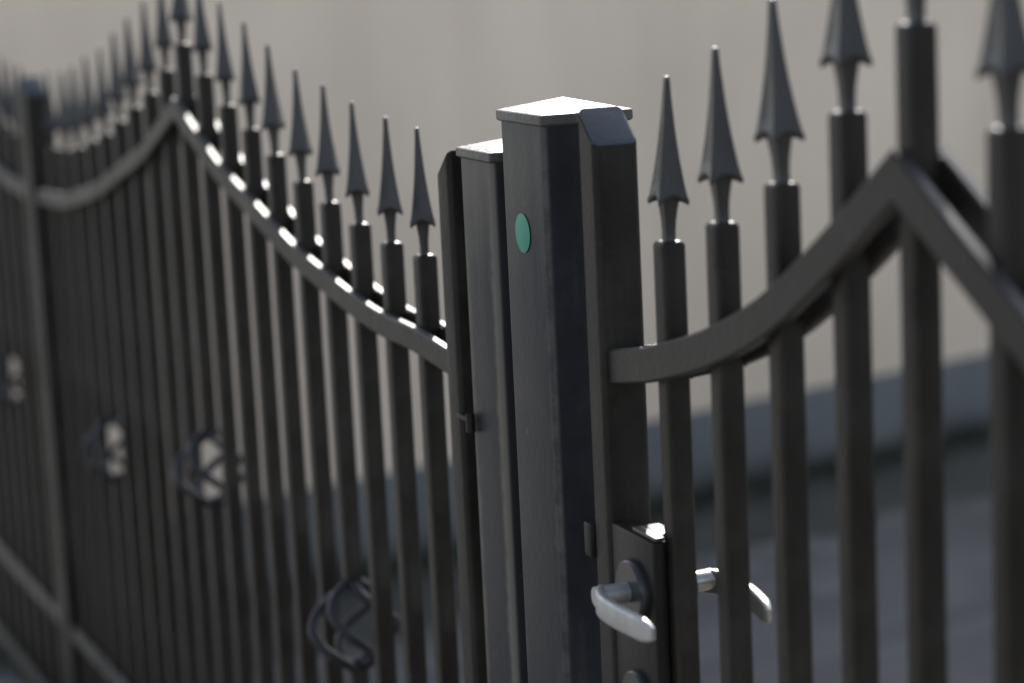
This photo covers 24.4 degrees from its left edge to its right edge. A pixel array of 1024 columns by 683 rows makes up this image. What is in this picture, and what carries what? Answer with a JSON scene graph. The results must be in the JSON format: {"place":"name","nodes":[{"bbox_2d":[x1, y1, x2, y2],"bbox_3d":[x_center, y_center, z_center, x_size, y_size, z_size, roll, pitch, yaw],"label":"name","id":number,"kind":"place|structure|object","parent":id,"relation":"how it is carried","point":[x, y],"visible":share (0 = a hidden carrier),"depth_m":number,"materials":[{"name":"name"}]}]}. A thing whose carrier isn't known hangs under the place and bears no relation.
{"place":"outdoors","nodes":[
{"label":"outdoors","id":0,"kind":"place"},
{"bbox_2d":[0,56,68,682],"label":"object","id":1,"kind":"structure","parent":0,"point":[32,638],"depth_m":5.05,"materials":[{"name":"paint"}]},
{"bbox_2d":[0,494,993,682],"bbox_3d":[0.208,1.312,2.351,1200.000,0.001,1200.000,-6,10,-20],"label":"ground","id":2,"kind":"structure","parent":0,"point":[969,576],"depth_m":5.93,"materials":[{"name":"grey asphalt"}]},
{"bbox_2d":[456,139,527,682],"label":"gate post","id":3,"kind":"object","parent":2,"relation":"on","point":[492,362],"visible":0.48,"depth_m":2.47,"materials":[{"name":"metal"}]},
{"bbox_2d":[20,0,487,682],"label":"driveway gate","id":4,"kind":"structure","parent":3,"relation":"attached to","point":[98,256],"depth_m":3.50,"materials":[{"name":"metal"}]},
{"bbox_2d":[0,435,990,682],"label":"verge","id":5,"kind":"structure","parent":2,"relation":"on","point":[966,474],"depth_m":6.94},
{"bbox_2d":[0,423,990,674],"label":"weeds","id":6,"kind":"object","parent":5,"relation":"on","point":[704,497],"visible":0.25,"depth_m":7.23,"materials":[{"name":"green plant"}]},
{"bbox_2d":[0,0,1023,655],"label":"boundary wall","id":7,"kind":"structure","parent":2,"relation":"on","point":[444,76],"depth_m":6.76,"materials":[{"name":"paint"}]},
{"bbox_2d":[496,97,632,682],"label":"gate post","id":8,"kind":"object","parent":2,"relation":"on","point":[543,204],"visible":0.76,"depth_m":2.33,"materials":[{"name":"black metal"}]},
{"bbox_2d":[578,0,1023,682],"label":"pedestrian gate","id":9,"kind":"structure","parent":8,"relation":"attached to","point":[922,202],"depth_m":1.89,"materials":[{"name":"metal"}]}
]}

